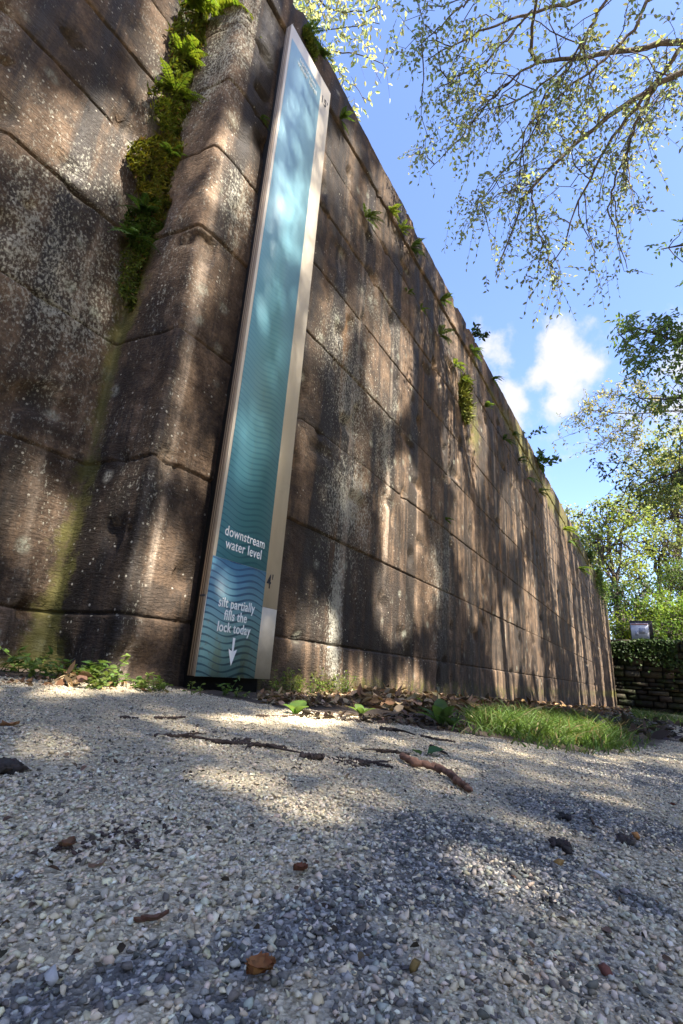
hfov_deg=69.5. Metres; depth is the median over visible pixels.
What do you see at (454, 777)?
stick
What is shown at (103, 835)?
soil crumbs
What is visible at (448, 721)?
plantain
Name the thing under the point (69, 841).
dead leaf
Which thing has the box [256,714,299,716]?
twig
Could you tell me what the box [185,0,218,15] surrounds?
fern
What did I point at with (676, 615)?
bush
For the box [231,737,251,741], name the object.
bark heap
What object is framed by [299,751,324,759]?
stick
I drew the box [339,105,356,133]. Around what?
fern
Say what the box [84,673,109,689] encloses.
weed
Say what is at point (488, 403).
fern
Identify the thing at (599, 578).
creeping vine
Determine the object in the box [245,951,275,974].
dead leaf
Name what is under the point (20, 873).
pebble
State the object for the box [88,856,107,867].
dead leaf
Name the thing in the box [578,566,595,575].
fern
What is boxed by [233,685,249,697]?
weed
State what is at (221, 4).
fern
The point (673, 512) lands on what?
broadleaf tree
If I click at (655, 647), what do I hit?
ivy
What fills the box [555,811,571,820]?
dirt clod
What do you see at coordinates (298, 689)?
weed
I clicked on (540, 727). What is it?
grass
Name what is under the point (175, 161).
moss clump
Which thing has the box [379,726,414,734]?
twig
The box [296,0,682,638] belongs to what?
sky
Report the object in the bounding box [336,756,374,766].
bark heap
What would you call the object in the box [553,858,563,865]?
pebble
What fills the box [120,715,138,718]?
twig
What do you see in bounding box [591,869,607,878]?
pebble
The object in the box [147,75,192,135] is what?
moss clump
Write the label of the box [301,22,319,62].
moss clump
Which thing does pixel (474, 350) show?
fern
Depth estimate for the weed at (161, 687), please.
1.66 m
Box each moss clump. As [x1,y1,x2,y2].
[117,234,150,312]
[121,195,163,260]
[124,130,176,217]
[145,130,186,233]
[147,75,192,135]
[164,0,210,85]
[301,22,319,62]
[457,371,476,427]
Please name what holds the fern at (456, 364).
attached to the lock wall at (112, 410)
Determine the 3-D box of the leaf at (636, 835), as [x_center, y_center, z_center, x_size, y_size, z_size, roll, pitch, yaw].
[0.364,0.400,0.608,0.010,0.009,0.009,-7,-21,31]
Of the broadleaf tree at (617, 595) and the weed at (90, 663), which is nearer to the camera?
the weed at (90, 663)
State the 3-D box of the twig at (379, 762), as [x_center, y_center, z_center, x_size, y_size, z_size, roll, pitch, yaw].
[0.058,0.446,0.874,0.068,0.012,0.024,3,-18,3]
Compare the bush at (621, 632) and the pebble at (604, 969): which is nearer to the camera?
the pebble at (604, 969)
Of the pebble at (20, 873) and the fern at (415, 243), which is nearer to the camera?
the pebble at (20, 873)
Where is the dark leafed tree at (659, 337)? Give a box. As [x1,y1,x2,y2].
[573,219,682,521]
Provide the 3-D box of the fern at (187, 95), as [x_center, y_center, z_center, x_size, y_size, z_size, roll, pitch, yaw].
[-0.871,-2.331,2.719,0.225,0.207,0.351,-7,-21,31]
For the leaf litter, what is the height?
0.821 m
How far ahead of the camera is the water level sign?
2.46 m
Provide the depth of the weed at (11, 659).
1.66 m
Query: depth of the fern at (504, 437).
7.56 m
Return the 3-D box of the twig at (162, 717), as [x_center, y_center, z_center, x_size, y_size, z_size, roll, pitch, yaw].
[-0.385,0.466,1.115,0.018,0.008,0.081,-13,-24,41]
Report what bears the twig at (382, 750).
on the ground at (146, 1013)
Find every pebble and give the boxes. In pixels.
[10,870,24,879]
[43,964,58,986]
[409,958,420,972]
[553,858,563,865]
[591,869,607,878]
[598,962,612,975]
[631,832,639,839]
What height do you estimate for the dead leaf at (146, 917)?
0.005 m
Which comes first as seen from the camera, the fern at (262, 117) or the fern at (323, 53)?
the fern at (262, 117)
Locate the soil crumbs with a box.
[30,819,181,881]
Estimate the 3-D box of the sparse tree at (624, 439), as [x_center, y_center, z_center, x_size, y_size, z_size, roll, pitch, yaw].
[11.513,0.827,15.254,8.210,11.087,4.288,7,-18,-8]
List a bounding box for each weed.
[0,645,52,672]
[16,656,58,678]
[40,658,71,678]
[59,659,110,682]
[74,653,130,684]
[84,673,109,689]
[99,660,142,686]
[120,673,153,688]
[136,672,167,691]
[151,675,172,691]
[182,681,205,694]
[216,675,239,694]
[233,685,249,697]
[263,668,300,693]
[283,669,313,692]
[305,674,332,694]
[311,667,345,693]
[333,670,357,692]
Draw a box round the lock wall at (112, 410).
[0,0,616,706]
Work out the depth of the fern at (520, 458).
8.36 m
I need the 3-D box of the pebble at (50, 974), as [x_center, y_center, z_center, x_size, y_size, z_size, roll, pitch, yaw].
[-0.137,0.218,0.232,0.008,0.008,0.007,-7,-21,31]
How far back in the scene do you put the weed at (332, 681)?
2.79 m
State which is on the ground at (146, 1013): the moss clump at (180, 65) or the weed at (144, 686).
the weed at (144, 686)
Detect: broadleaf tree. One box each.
[561,501,615,575]
[570,486,668,622]
[606,415,682,639]
[607,576,667,628]
[617,517,682,628]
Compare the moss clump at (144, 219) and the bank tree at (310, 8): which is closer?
the moss clump at (144, 219)
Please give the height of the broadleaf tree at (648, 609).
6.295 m
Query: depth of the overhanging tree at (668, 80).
4.69 m
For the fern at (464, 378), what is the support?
attached to the lock wall at (112, 410)
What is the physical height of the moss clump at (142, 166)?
0.591 m
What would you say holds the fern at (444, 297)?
attached to the lock wall at (112, 410)
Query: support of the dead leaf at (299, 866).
on the ground at (146, 1013)
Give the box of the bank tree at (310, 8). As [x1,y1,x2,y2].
[293,0,406,121]
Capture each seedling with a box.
[471,322,489,341]
[523,425,547,438]
[536,447,561,473]
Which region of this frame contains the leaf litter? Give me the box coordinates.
[0,660,682,990]
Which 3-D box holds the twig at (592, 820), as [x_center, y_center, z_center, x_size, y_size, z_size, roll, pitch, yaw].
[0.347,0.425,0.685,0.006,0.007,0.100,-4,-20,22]
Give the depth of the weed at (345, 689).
2.85 m
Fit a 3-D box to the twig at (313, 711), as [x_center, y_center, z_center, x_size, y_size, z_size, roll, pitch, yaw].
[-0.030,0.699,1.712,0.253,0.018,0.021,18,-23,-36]
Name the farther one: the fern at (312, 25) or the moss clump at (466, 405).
the moss clump at (466, 405)
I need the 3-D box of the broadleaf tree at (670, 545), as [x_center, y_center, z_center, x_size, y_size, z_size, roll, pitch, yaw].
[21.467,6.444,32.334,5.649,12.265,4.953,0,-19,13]
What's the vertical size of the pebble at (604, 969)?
0.007 m
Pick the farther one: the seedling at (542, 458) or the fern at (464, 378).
the seedling at (542, 458)
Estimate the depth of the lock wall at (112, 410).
2.67 m
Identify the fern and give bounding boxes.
[107,222,160,255]
[116,192,158,212]
[157,54,208,103]
[157,141,185,156]
[171,31,209,69]
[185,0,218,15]
[204,0,260,37]
[260,115,269,130]
[304,19,328,50]
[318,45,335,63]
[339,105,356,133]
[363,203,385,228]
[388,204,401,226]
[398,219,414,236]
[411,238,427,258]
[420,303,431,315]
[438,324,455,346]
[440,292,457,309]
[453,358,467,373]
[461,376,472,382]
[469,344,482,359]
[484,401,494,407]
[493,376,503,390]
[502,434,514,448]
[512,431,523,440]
[518,456,531,463]
[539,488,551,497]
[563,526,582,538]
[568,538,581,550]
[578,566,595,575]
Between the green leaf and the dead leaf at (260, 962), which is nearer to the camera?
the dead leaf at (260, 962)
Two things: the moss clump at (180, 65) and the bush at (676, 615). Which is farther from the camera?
the bush at (676, 615)
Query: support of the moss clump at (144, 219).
attached to the lock wall at (112, 410)
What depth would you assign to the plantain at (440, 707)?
1.78 m
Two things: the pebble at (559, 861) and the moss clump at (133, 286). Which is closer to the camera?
the pebble at (559, 861)
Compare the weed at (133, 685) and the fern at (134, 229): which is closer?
the weed at (133, 685)
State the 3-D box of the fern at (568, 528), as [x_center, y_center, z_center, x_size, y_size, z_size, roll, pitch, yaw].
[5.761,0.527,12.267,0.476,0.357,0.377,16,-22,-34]
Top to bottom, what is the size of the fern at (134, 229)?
0.196 m
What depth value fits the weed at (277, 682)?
2.28 m
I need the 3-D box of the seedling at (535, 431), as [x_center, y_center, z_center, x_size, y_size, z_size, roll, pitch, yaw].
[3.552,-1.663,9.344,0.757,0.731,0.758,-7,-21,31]
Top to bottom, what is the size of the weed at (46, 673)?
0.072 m
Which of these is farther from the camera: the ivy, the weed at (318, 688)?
the ivy
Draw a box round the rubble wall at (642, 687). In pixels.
[611,639,682,715]
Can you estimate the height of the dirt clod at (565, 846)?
0.017 m
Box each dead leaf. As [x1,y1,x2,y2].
[0,720,19,725]
[58,836,76,846]
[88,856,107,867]
[133,909,168,921]
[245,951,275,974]
[293,862,307,870]
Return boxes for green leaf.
[412,745,443,753]
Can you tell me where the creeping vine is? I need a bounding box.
[578,534,611,614]
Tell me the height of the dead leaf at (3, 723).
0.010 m
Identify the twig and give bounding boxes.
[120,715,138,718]
[154,715,185,718]
[154,731,210,740]
[211,738,300,752]
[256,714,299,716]
[302,710,358,714]
[356,759,392,768]
[360,748,409,754]
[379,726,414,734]
[421,734,455,742]
[587,809,594,824]
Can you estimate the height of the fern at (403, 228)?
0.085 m
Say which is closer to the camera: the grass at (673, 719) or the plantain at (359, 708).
the plantain at (359, 708)
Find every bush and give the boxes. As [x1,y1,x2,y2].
[609,607,658,639]
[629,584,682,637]
[645,590,682,639]
[649,613,682,641]
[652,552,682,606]
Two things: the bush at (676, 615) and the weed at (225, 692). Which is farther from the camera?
the bush at (676, 615)
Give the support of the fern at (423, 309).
attached to the lock wall at (112, 410)
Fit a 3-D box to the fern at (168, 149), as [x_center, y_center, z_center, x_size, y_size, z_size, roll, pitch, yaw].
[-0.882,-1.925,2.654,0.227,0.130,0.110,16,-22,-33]
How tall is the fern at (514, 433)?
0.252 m
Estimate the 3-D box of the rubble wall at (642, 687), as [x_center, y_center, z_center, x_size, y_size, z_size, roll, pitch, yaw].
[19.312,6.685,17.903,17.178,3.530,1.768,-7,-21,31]
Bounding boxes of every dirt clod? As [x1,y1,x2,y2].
[0,757,29,774]
[542,896,556,905]
[548,836,573,854]
[549,799,564,804]
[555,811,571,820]
[615,832,635,845]
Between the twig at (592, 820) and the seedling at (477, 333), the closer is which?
the twig at (592, 820)
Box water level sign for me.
[182,24,330,691]
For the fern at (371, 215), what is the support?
attached to the lock wall at (112, 410)
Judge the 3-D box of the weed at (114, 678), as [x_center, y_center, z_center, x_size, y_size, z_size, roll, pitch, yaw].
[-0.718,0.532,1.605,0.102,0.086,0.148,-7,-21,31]
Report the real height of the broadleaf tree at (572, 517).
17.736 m
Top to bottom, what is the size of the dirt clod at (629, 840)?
0.015 m
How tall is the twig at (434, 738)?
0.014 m
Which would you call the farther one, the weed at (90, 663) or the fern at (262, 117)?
the fern at (262, 117)
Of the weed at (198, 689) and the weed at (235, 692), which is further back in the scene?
the weed at (235, 692)
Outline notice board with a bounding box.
[629,621,653,639]
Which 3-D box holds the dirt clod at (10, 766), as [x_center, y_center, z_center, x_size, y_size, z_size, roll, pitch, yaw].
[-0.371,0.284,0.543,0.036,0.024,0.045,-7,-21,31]
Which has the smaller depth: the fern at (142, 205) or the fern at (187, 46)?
the fern at (142, 205)
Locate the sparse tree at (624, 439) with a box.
[552,366,682,480]
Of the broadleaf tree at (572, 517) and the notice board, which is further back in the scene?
the broadleaf tree at (572, 517)
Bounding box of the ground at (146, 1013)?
[0,667,682,1023]
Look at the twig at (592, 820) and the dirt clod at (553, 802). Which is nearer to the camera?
the twig at (592, 820)
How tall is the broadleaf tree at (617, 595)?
6.915 m
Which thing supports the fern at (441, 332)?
attached to the lock wall at (112, 410)
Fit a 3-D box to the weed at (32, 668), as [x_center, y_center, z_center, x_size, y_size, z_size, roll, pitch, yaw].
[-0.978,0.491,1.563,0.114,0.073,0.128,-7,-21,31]
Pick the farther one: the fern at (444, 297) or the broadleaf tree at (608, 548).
the broadleaf tree at (608, 548)
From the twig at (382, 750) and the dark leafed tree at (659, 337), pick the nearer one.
the twig at (382, 750)
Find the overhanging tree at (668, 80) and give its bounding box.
[373,0,682,328]
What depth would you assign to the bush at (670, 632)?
22.43 m
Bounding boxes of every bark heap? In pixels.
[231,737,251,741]
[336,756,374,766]
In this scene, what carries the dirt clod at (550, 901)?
on the ground at (146, 1013)
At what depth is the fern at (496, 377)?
7.37 m
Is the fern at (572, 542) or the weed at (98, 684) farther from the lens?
the fern at (572, 542)
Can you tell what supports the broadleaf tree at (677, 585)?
on the ground at (146, 1013)
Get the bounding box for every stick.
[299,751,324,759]
[399,752,472,792]
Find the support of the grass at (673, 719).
on the ground at (146, 1013)
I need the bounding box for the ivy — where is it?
[611,638,682,688]
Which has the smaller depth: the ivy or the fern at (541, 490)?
the fern at (541, 490)
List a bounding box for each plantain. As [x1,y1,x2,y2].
[283,700,308,713]
[351,704,374,713]
[417,698,458,724]
[437,715,463,726]
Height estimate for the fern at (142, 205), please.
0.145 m
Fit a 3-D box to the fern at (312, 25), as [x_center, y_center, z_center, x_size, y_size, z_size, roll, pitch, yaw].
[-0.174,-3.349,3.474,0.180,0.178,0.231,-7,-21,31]
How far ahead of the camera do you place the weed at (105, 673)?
1.63 m
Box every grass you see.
[444,696,657,755]
[577,706,682,731]
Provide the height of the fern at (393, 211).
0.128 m
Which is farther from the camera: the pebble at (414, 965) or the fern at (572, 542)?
the fern at (572, 542)
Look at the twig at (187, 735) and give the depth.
0.90 m
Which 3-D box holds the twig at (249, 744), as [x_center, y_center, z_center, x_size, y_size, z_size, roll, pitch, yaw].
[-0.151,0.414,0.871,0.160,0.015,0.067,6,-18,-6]
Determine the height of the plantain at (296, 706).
0.042 m

